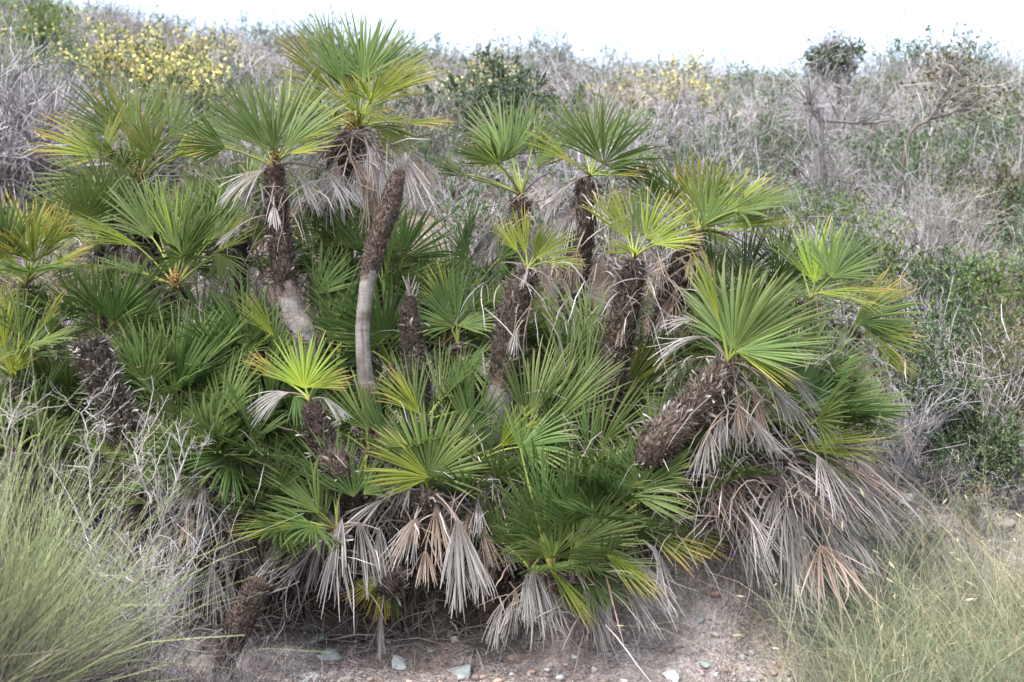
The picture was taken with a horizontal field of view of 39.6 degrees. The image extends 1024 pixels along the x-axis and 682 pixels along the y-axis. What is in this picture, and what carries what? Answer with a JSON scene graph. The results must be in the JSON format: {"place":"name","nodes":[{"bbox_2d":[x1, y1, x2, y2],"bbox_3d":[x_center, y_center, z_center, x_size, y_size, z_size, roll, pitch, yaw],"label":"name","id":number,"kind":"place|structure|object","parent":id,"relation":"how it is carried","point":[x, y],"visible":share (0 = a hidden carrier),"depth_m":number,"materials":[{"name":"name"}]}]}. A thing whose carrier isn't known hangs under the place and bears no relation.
{"place":"outdoors","nodes":[
{"label":"outdoors","id":0,"kind":"place"},
{"bbox_2d":[0,82,1023,681],"bbox_3d":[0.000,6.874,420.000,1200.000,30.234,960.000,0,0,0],"label":"ground","id":1,"kind":"structure","parent":0,"point":[690,604],"depth_m":7.48,"materials":[{"name":"soil"}]},
{"bbox_2d":[0,271,85,592],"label":"fan palm","id":2,"kind":"object","parent":1,"relation":"on","point":[9,302],"visible":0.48,"depth_m":7.48,"materials":[{"name":"green plant"}]},
{"bbox_2d":[0,0,90,100],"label":"flowering broom","id":3,"kind":"object","parent":1,"relation":"on","point":[2,33],"visible":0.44,"depth_m":17.52,"materials":[{"name":"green plant"}]},
{"bbox_2d":[0,0,100,70],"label":"green shrub","id":4,"kind":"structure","parent":1,"relation":"on","point":[42,16],"depth_m":20.92,"materials":[{"name":"plant"}]},
{"bbox_2d":[0,185,112,492],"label":"fan palm","id":5,"kind":"object","parent":1,"relation":"on","point":[19,231],"visible":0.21,"depth_m":7.91,"materials":[{"name":"green plant"}]},
{"bbox_2d":[0,348,146,560],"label":"dry bush","id":6,"kind":"object","parent":1,"relation":"on","point":[58,417],"visible":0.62,"depth_m":7.42,"materials":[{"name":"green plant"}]},
{"bbox_2d":[0,334,156,523],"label":"shrub","id":7,"kind":"object","parent":1,"relation":"on","point":[40,363],"visible":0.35,"depth_m":7.56,"materials":[{"name":"grey plant"}]},
{"bbox_2d":[2,51,161,184],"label":"dry bush","id":8,"kind":"object","parent":1,"relation":"on","point":[70,79],"visible":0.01,"depth_m":14.11,"materials":[{"name":"grey plant"}]},
{"bbox_2d":[0,13,165,222],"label":"dry bush","id":9,"kind":"object","parent":1,"relation":"on","point":[15,147],"visible":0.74,"depth_m":12.80,"materials":[{"name":"grey plant"}]},
{"bbox_2d":[3,526,181,681],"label":"dry bush","id":10,"kind":"object","parent":1,"relation":"on","point":[97,679],"visible":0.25,"depth_m":6.00,"materials":[{"name":"grey plant"}]},
{"bbox_2d":[14,141,182,335],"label":"palm shoot","id":11,"kind":"object","parent":1,"relation":"on","point":[93,204],"visible":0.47,"depth_m":8.62,"materials":[{"name":"green plant"}]},
{"bbox_2d":[0,249,214,507],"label":"palm shoot","id":12,"kind":"object","parent":1,"relation":"on","point":[109,304],"visible":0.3,"depth_m":7.80,"materials":[{"name":"green plant"}]},
{"bbox_2d":[66,334,153,663],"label":"fan palm","id":13,"kind":"object","parent":1,"relation":"on","point":[96,355],"visible":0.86,"depth_m":7.30,"materials":[{"name":"brown plant"}]},
{"bbox_2d":[0,349,224,681],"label":"clump","id":14,"kind":"object","parent":1,"relation":"on","point":[24,646],"visible":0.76,"depth_m":4.64,"materials":[{"name":"green plant"}]},
{"bbox_2d":[51,5,194,96],"bbox_3d":[-4.927,-3.271,18.023,1.735,1.914,1.994,0,0,-21],"label":"flowering broom","id":15,"kind":"object","parent":1,"relation":"on","point":[107,56],"visible":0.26,"depth_m":17.84,"materials":[{"name":"yellow plant"}]},
{"bbox_2d":[51,572,196,681],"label":"clump","id":16,"kind":"object","parent":1,"relation":"on","point":[132,669],"visible":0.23,"depth_m":6.19,"materials":[{"name":"green plant"}]},
{"bbox_2d":[5,422,249,681],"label":"dry bush","id":17,"kind":"object","parent":1,"relation":"on","point":[158,598],"visible":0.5,"depth_m":6.41,"materials":[{"name":"grey plant"}]},
{"bbox_2d":[49,369,131,505],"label":"dry branch","id":18,"kind":"object","parent":17,"relation":"on","point":[87,448],"visible":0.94,"depth_m":6.33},
{"bbox_2d":[105,376,175,505],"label":"dry branch","id":19,"kind":"object","parent":17,"relation":"on","point":[138,470],"visible":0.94,"depth_m":6.20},
{"bbox_2d":[24,69,238,305],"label":"fan palm","id":20,"kind":"object","parent":1,"relation":"on","point":[135,143],"visible":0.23,"depth_m":9.02,"materials":[{"name":"green plant"}]},
{"bbox_2d":[0,449,266,681],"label":"clump","id":21,"kind":"object","parent":1,"relation":"on","point":[51,631],"visible":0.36,"depth_m":5.75,"materials":[{"name":"green plant"}]},
{"bbox_2d":[31,171,256,407],"bbox_3d":[-2.012,-0.079,8.137,1.151,1.801,0.998,0,0,21],"label":"fan palm","id":22,"kind":"object","parent":1,"relation":"on","point":[176,230],"visible":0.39,"depth_m":8.10,"materials":[{"name":"green plant"}]},
{"bbox_2d":[89,411,213,631],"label":"dry branch","id":23,"kind":"object","parent":1,"relation":"on","point":[194,447],"visible":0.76,"depth_m":6.22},
{"bbox_2d":[0,322,320,681],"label":"clump","id":24,"kind":"object","parent":1,"relation":"on","point":[6,663],"visible":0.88,"depth_m":4.93,"materials":[{"name":"green plant"}]},
{"bbox_2d":[85,13,245,115],"bbox_3d":[-4.385,-3.167,17.755,1.966,1.661,1.603,0,0,-33],"label":"flowering broom","id":25,"kind":"object","parent":1,"relation":"on","point":[129,64],"visible":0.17,"depth_m":17.28,"materials":[{"name":"yellow plant"}]},
{"bbox_2d":[65,299,268,545],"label":"palm shoot","id":26,"kind":"object","parent":1,"relation":"on","point":[179,368],"visible":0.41,"depth_m":7.48,"materials":[{"name":"green plant"}]},
{"bbox_2d":[122,29,245,144],"bbox_3d":[-3.805,-2.768,16.730,1.483,1.503,2.098,0,0,-25],"label":"flowering broom","id":27,"kind":"object","parent":1,"relation":"on","point":[187,77],"visible":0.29,"depth_m":16.36,"materials":[{"name":"yellow plant"}]},
{"bbox_2d":[66,344,302,607],"bbox_3d":[-1.678,0.744,7.413,1.413,1.473,1.044,0,0,30],"label":"palm shoot","id":28,"kind":"object","parent":1,"relation":"on","point":[159,398],"visible":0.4,"depth_m":7.18,"materials":[{"name":"green plant"}]},
{"bbox_2d":[143,15,280,86],"bbox_3d":[-4.240,-3.859,19.945,1.836,1.468,1.600,0,0,-42],"label":"flowering broom","id":29,"kind":"object","parent":1,"relation":"on","point":[196,44],"visible":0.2,"depth_m":20.02,"materials":[{"name":"yellow plant"}]},
{"bbox_2d":[101,369,339,637],"bbox_3d":[-1.397,0.824,7.390,1.219,1.389,1.444,0,0,0],"label":"palm shoot","id":30,"kind":"object","parent":1,"relation":"on","point":[208,459],"visible":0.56,"depth_m":7.10,"materials":[{"name":"green plant"}]},
{"bbox_2d":[147,265,315,515],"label":"palm shoot","id":31,"kind":"object","parent":1,"relation":"on","point":[230,316],"visible":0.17,"depth_m":7.88,"materials":[{"name":"green plant"}]},
{"bbox_2d":[149,145,323,320],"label":"palm shoot","id":32,"kind":"object","parent":1,"relation":"on","point":[240,250],"visible":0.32,"depth_m":8.56,"materials":[{"name":"green plant"}]},
{"bbox_2d":[210,571,272,681],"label":"fan palm","id":33,"kind":"object","parent":1,"relation":"on","point":[245,613],"visible":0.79,"depth_m":6.97,"materials":[{"name":"brown plant"}]},
{"bbox_2d":[156,400,334,605],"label":"palm shoot","id":34,"kind":"object","parent":1,"relation":"on","point":[256,550],"visible":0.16,"depth_m":7.24,"materials":[{"name":"green plant"}]},
{"bbox_2d":[88,612,412,681],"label":"dry undergrowth","id":35,"kind":"object","parent":1,"relation":"on","point":[224,679],"visible":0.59,"depth_m":6.70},
{"bbox_2d":[165,67,359,553],"bbox_3d":[-1.356,-0.199,7.898,1.116,2.773,0.802,0,0,0],"label":"fan palm","id":36,"kind":"object","parent":1,"relation":"on","point":[245,122],"visible":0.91,"depth_m":7.87,"materials":[{"name":"green plant"}]},
{"bbox_2d":[181,340,407,564],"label":"palm shoot","id":37,"kind":"object","parent":1,"relation":"on","point":[271,384],"visible":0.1,"depth_m":7.50,"materials":[{"name":"green plant"}]},
{"bbox_2d":[236,237,380,494],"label":"palm shoot","id":38,"kind":"object","parent":1,"relation":"on","point":[327,291],"visible":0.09,"depth_m":7.99,"materials":[{"name":"green plant"}]},
{"bbox_2d":[240,328,377,562],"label":"fan palm","id":39,"kind":"object","parent":1,"relation":"on","point":[313,416],"visible":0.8,"depth_m":7.14,"materials":[{"name":"green plant"}]},
{"bbox_2d":[202,418,437,623],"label":"palm shoot","id":40,"kind":"object","parent":1,"relation":"on","point":[335,539],"visible":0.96,"depth_m":7.05,"materials":[{"name":"green plant"}]},
{"bbox_2d":[239,163,449,449],"bbox_3d":[-0.989,-0.157,8.458,1.257,1.795,1.030,0,0,0],"label":"palm shoot","id":41,"kind":"object","parent":1,"relation":"on","point":[328,232],"visible":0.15,"depth_m":8.31,"materials":[{"name":"green plant"}]},
{"bbox_2d":[264,8,458,434],"bbox_3d":[-0.941,-0.667,8.474,1.103,2.728,1.065,0,0,-41],"label":"fan palm","id":42,"kind":"object","parent":1,"relation":"on","point":[349,153],"visible":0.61,"depth_m":8.43,"materials":[{"name":"green plant"}]},
{"bbox_2d":[339,564,410,661],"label":"palm shoot","id":43,"kind":"object","parent":1,"relation":"on","point":[390,600],"visible":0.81,"depth_m":7.24,"materials":[{"name":"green plant"}]},
{"bbox_2d":[355,151,410,629],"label":"fan palm","id":44,"kind":"object","parent":1,"relation":"on","point":[382,225],"visible":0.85,"depth_m":7.62,"materials":[{"name":"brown plant"}]},
{"bbox_2d":[277,366,497,534],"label":"palm shoot","id":45,"kind":"object","parent":1,"relation":"on","point":[367,412],"visible":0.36,"depth_m":7.47,"materials":[{"name":"green plant"}]},
{"bbox_2d":[281,193,496,423],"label":"palm shoot","id":46,"kind":"object","parent":1,"relation":"on","point":[406,238],"visible":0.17,"depth_m":8.14,"materials":[{"name":"green plant"}]},
{"bbox_2d":[392,273,432,569],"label":"fan palm","id":47,"kind":"object","parent":1,"relation":"on","point":[412,343],"visible":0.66,"depth_m":7.76,"materials":[{"name":"brown plant"}]},
{"bbox_2d":[311,264,517,468],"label":"palm shoot","id":48,"kind":"object","parent":1,"relation":"on","point":[380,322],"visible":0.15,"depth_m":7.92,"materials":[{"name":"green plant"}]},
{"bbox_2d":[346,336,514,554],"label":"palm shoot","id":49,"kind":"object","parent":1,"relation":"on","point":[409,391],"visible":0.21,"depth_m":7.45,"materials":[{"name":"green plant"}]},
{"bbox_2d":[306,398,559,622],"bbox_3d":[-0.380,0.839,7.334,1.384,1.122,1.168,0,0,-10],"label":"palm shoot","id":50,"kind":"object","parent":1,"relation":"on","point":[426,497],"visible":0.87,"depth_m":7.08,"materials":[{"name":"green plant"}]},
{"bbox_2d":[0,339,913,676],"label":"palm litter","id":51,"kind":"object","parent":1,"relation":"on","point":[352,623],"visible":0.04,"depth_m":7.70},
{"bbox_2d":[350,256,574,496],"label":"palm shoot","id":52,"kind":"object","parent":1,"relation":"on","point":[445,301],"visible":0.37,"depth_m":7.90,"materials":[{"name":"green plant"}]},
{"bbox_2d":[375,196,560,417],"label":"palm shoot","id":53,"kind":"object","parent":1,"relation":"on","point":[463,245],"visible":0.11,"depth_m":8.61,"materials":[{"name":"green plant"}]},
{"bbox_2d":[379,41,576,173],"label":"juniper bush","id":54,"kind":"object","parent":1,"relation":"on","point":[519,77],"visible":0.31,"depth_m":15.02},
{"bbox_2d":[354,361,606,577],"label":"palm shoot","id":55,"kind":"object","parent":1,"relation":"on","point":[470,402],"visible":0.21,"depth_m":7.31,"materials":[{"name":"green plant"}]},
{"bbox_2d":[419,89,580,407],"bbox_3d":[0.001,-0.506,8.717,1.059,2.140,0.906,0,0,-34],"label":"fan palm","id":56,"kind":"object","parent":1,"relation":"on","point":[494,146],"visible":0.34,"depth_m":8.80,"materials":[{"name":"green plant"}]},
{"bbox_2d":[0,0,1023,388],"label":"hillside scrub","id":57,"kind":"object","parent":1,"relation":"on","point":[752,128],"visible":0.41,"depth_m":15.71,"materials":[{"name":"grey plant"}]},
{"bbox_2d":[400,430,641,604],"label":"palm shoot","id":58,"kind":"object","parent":1,"relation":"on","point":[508,464],"visible":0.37,"depth_m":7.14,"materials":[{"name":"green plant"}]},
{"bbox_2d":[446,66,604,175],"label":"juniper bush","id":59,"kind":"object","parent":1,"relation":"on","point":[511,86],"visible":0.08,"depth_m":14.92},
{"bbox_2d":[451,202,611,621],"bbox_3d":[0.109,0.383,7.578,0.916,2.272,0.771,0,0,-35],"label":"fan palm","id":60,"kind":"object","parent":1,"relation":"on","point":[511,321],"visible":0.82,"depth_m":7.60,"materials":[{"name":"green plant"}]},
{"bbox_2d":[462,402,688,679],"bbox_3d":[0.239,0.971,7.177,1.091,1.351,1.329,0,0,-31],"label":"palm shoot","id":61,"kind":"object","parent":1,"relation":"on","point":[546,540],"visible":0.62,"depth_m":6.93,"materials":[{"name":"green plant"}]},
{"bbox_2d":[475,309,677,470],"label":"palm shoot","id":62,"kind":"object","parent":1,"relation":"on","point":[550,389],"visible":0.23,"depth_m":7.39,"materials":[{"name":"green plant"}]},
{"bbox_2d":[465,276,687,457],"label":"palm shoot","id":63,"kind":"object","parent":1,"relation":"on","point":[593,319],"visible":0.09,"depth_m":8.09,"materials":[{"name":"green plant"}]},
{"bbox_2d":[519,84,694,421],"bbox_3d":[0.488,-0.425,8.431,0.966,2.220,1.077,0,0,-26],"label":"fan palm","id":64,"kind":"object","parent":1,"relation":"on","point":[582,221],"visible":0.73,"depth_m":8.33,"materials":[{"name":"green plant"}]},
{"bbox_2d":[474,376,746,569],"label":"palm shoot","id":65,"kind":"object","parent":1,"relation":"on","point":[614,429],"visible":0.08,"depth_m":7.27,"materials":[{"name":"green plant"}]},
{"bbox_2d":[493,424,730,615],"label":"palm shoot","id":66,"kind":"object","parent":1,"relation":"on","point":[659,475],"visible":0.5,"depth_m":7.05,"materials":[{"name":"green plant"}]},
{"bbox_2d":[511,318,727,443],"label":"palm shoot","id":67,"kind":"object","parent":1,"relation":"on","point":[643,369],"visible":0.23,"depth_m":7.77,"materials":[{"name":"green plant"}]},
{"bbox_2d":[562,176,704,461],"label":"fan palm","id":68,"kind":"object","parent":1,"relation":"on","point":[620,336],"visible":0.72,"depth_m":7.55,"materials":[{"name":"green plant"}]},
{"bbox_2d":[607,43,732,130],"bbox_3d":[2.090,-3.030,18.892,1.845,1.620,1.528,0,0,0],"label":"flowering broom","id":69,"kind":"object","parent":1,"relation":"on","point":[691,78],"visible":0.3,"depth_m":18.84,"materials":[{"name":"yellow plant"}]},
{"bbox_2d":[577,348,792,571],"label":"palm shoot","id":70,"kind":"object","parent":1,"relation":"on","point":[738,468],"visible":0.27,"depth_m":7.19,"materials":[{"name":"grey plant"}]},
{"bbox_2d":[573,375,802,612],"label":"palm shoot","id":71,"kind":"object","parent":1,"relation":"on","point":[690,537],"visible":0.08,"depth_m":7.28,"materials":[{"name":"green plant"}]},
{"bbox_2d":[641,113,739,179],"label":"green shrub","id":72,"kind":"object","parent":1,"relation":"on","point":[686,147],"visible":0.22,"depth_m":14.93,"materials":[{"name":"green plant"}]},
{"bbox_2d":[600,149,809,422],"bbox_3d":[1.135,-0.202,8.112,0.954,1.849,1.096,0,0,-27],"label":"fan palm","id":73,"kind":"object","parent":1,"relation":"on","point":[716,204],"visible":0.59,"depth_m":8.14,"materials":[{"name":"green plant"}]},
{"bbox_2d":[617,243,842,507],"bbox_3d":[1.029,0.252,7.159,1.242,1.475,0.779,0,0,16],"label":"fan palm","id":74,"kind":"object","parent":1,"relation":"on","point":[676,423],"visible":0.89,"depth_m":7.04,"materials":[{"name":"green plant"}]},
{"bbox_2d":[635,209,847,379],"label":"palm shoot","id":75,"kind":"object","parent":1,"relation":"on","point":[783,268],"visible":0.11,"depth_m":8.15,"materials":[{"name":"green plant"}]},
{"bbox_2d":[614,306,916,537],"bbox_3d":[1.392,0.476,7.717,1.658,1.360,1.136,0,0,21],"label":"palm shoot","id":76,"kind":"object","parent":1,"relation":"on","point":[858,396],"visible":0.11,"depth_m":7.41,"materials":[{"name":"green plant"}]},
{"bbox_2d":[677,270,854,463],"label":"palm shoot","id":77,"kind":"object","parent":1,"relation":"on","point":[712,347],"visible":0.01,"depth_m":7.80,"materials":[{"name":"green plant"}]},
{"bbox_2d":[675,307,916,630],"bbox_3d":[1.335,0.595,7.445,1.416,1.533,1.486,0,0,23],"label":"palm shoot","id":78,"kind":"object","parent":1,"relation":"on","point":[825,420],"visible":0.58,"depth_m":7.19,"materials":[{"name":"green plant"}]},
{"bbox_2d":[649,428,951,630],"bbox_3d":[1.432,0.940,7.232,1.877,1.016,0.970,0,0,0],"label":"palm shoot","id":79,"kind":"object","parent":1,"relation":"on","point":[750,519],"visible":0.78,"depth_m":7.16,"materials":[{"name":"grey plant"}]},
{"bbox_2d":[764,174,877,239],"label":"green shrub","id":80,"kind":"object","parent":1,"relation":"on","point":[807,203],"visible":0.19,"depth_m":12.89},
{"bbox_2d":[757,213,900,465],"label":"fan palm","id":81,"kind":"object","parent":1,"relation":"on","point":[837,272],"visible":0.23,"depth_m":7.74,"materials":[{"name":"green plant"}]},
{"bbox_2d":[781,12,885,180],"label":"tree","id":82,"kind":"object","parent":1,"relation":"on","point":[833,51],"visible":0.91,"depth_m":16.91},
{"bbox_2d":[765,183,908,284],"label":"green shrub","id":83,"kind":"object","parent":1,"relation":"on","point":[843,213],"visible":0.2,"depth_m":12.36,"materials":[{"name":"green plant"}]},
{"bbox_2d":[759,52,924,217],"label":"bare tree","id":84,"kind":"object","parent":1,"relation":"on","point":[810,104],"visible":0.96,"depth_m":14.48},
{"bbox_2d":[797,265,935,501],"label":"fan palm","id":85,"kind":"object","parent":1,"relation":"on","point":[879,328],"visible":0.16,"depth_m":7.85,"materials":[{"name":"green plant"}]},
{"bbox_2d":[812,205,944,318],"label":"green shrub","id":86,"kind":"object","parent":1,"relation":"on","point":[884,246],"visible":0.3,"depth_m":11.31,"materials":[{"name":"green plant"}]},
{"bbox_2d":[840,342,978,488],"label":"dead shrub","id":87,"kind":"object","parent":1,"relation":"on","point":[902,444],"visible":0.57,"depth_m":8.77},
{"bbox_2d":[815,134,1013,295],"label":"dead shrub","id":88,"kind":"object","parent":1,"relation":"on","point":[926,225],"visible":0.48,"depth_m":12.06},
{"bbox_2d":[807,371,1023,652],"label":"slope litter","id":89,"kind":"object","parent":1,"relation":"on","point":[935,529],"visible":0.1,"depth_m":8.34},
{"bbox_2d":[827,302,1006,464],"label":"green shrub","id":90,"kind":"object","parent":1,"relation":"on","point":[928,367],"visible":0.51,"depth_m":8.91,"materials":[{"name":"green plant"}]},
{"bbox_2d":[826,218,1007,344],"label":"green shrub","id":91,"kind":"object","parent":1,"relation":"on","point":[938,289],"visible":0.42,"depth_m":10.99,"materials":[{"name":"green plant"}]},
{"bbox_2d":[850,245,1022,431],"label":"green shrub","id":92,"kind":"object","parent":1,"relation":"on","point":[940,337],"visible":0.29,"depth_m":9.48,"materials":[{"name":"green plant"}]},
{"bbox_2d":[889,440,988,505],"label":"dead shrub","id":93,"kind":"object","parent":1,"relation":"on","point":[921,480],"visible":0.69,"depth_m":8.66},
{"bbox_2d":[861,158,1023,305],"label":"dead shrub","id":94,"kind":"object","parent":1,"relation":"on","point":[945,236],"visible":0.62,"depth_m":11.91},
{"bbox_2d":[869,362,1023,495],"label":"green shrub","id":95,"kind":"object","parent":1,"relation":"on","point":[950,431],"visible":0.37,"depth_m":8.91,"materials":[{"name":"green plant"}]},
{"bbox_2d":[880,320,1023,447],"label":"dead shrub","id":96,"kind":"object","parent":1,"relation":"on","point":[987,401],"visible":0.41,"depth_m":8.96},
{"bbox_2d":[893,9,1014,86],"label":"juniper bush","id":97,"kind":"object","parent":1,"relation":"on","point":[935,47],"visible":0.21,"depth_m":24.85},
{"bbox_2d":[892,20,1020,218],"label":"bare tree","id":98,"kind":"object","parent":1,"relation":"on","point":[948,78],"visible":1,"depth_m":14.05,"materials":[{"name":"grey plant"}]},
{"bbox_2d":[907,284,1023,454],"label":"green shrub","id":99,"kind":"object","parent":1,"relation":"on","point":[1009,348],"visible":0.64,"depth_m":9.13,"materials":[{"name":"green plant"}]},
{"bbox_2d":[914,379,1023,495],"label":"green shrub","id":100,"kind":"object","parent":1,"relation":"on","point":[1007,432],"visible":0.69,"depth_m":8.66,"materials":[{"name":"green plant"}]},
{"bbox_2d":[915,244,1023,373],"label":"green shrub","id":101,"kind":"object","parent":1,"relation":"on","point":[979,281],"visible":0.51,"depth_m":10.57,"materials":[{"name":"green plant"}]},
{"bbox_2d":[930,146,1023,242],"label":"green shrub","id":102,"kind":"object","parent":1,"relation":"on","point":[1011,195],"visible":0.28,"depth_m":14.00,"materials":[{"name":"green plant"}]},
{"bbox_2d":[943,474,1015,539],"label":"tuft","id":103,"kind":"object","parent":1,"relation":"on","point":[974,508],"visible":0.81,"depth_m":8.29,"materials":[{"name":"beige plant"}]},
{"bbox_2d":[951,421,1023,494],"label":"green shrub","id":104,"kind":"object","parent":1,"relation":"on","point":[961,462],"visible":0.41,"depth_m":8.69,"materials":[{"name":"leaf"},{"name":"grey twig"}]},
{"bbox_2d":[27,0,1023,82],"label":"sky","id":105,"kind":"structure","parent":0,"point":[758,25],"materials":[{"name":"white"}]},
{"bbox_2d":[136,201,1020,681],"bbox_3d":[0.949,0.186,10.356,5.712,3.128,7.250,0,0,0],"label":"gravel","id":106,"kind":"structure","parent":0,"point":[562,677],"depth_m":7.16,"materials":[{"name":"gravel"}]},
{"bbox_2d":[458,443,701,680],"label":"palm shoot","id":107,"kind":"object","parent":106,"relation":"on","point":[613,560],"visible":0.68,"depth_m":6.94,"materials":[{"name":"green plant"}]},
{"bbox_2d":[617,411,1023,681],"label":"grass","id":108,"kind":"structure","parent":0,"point":[924,657],"depth_m":6.61,"materials":[{"name":"plant"}]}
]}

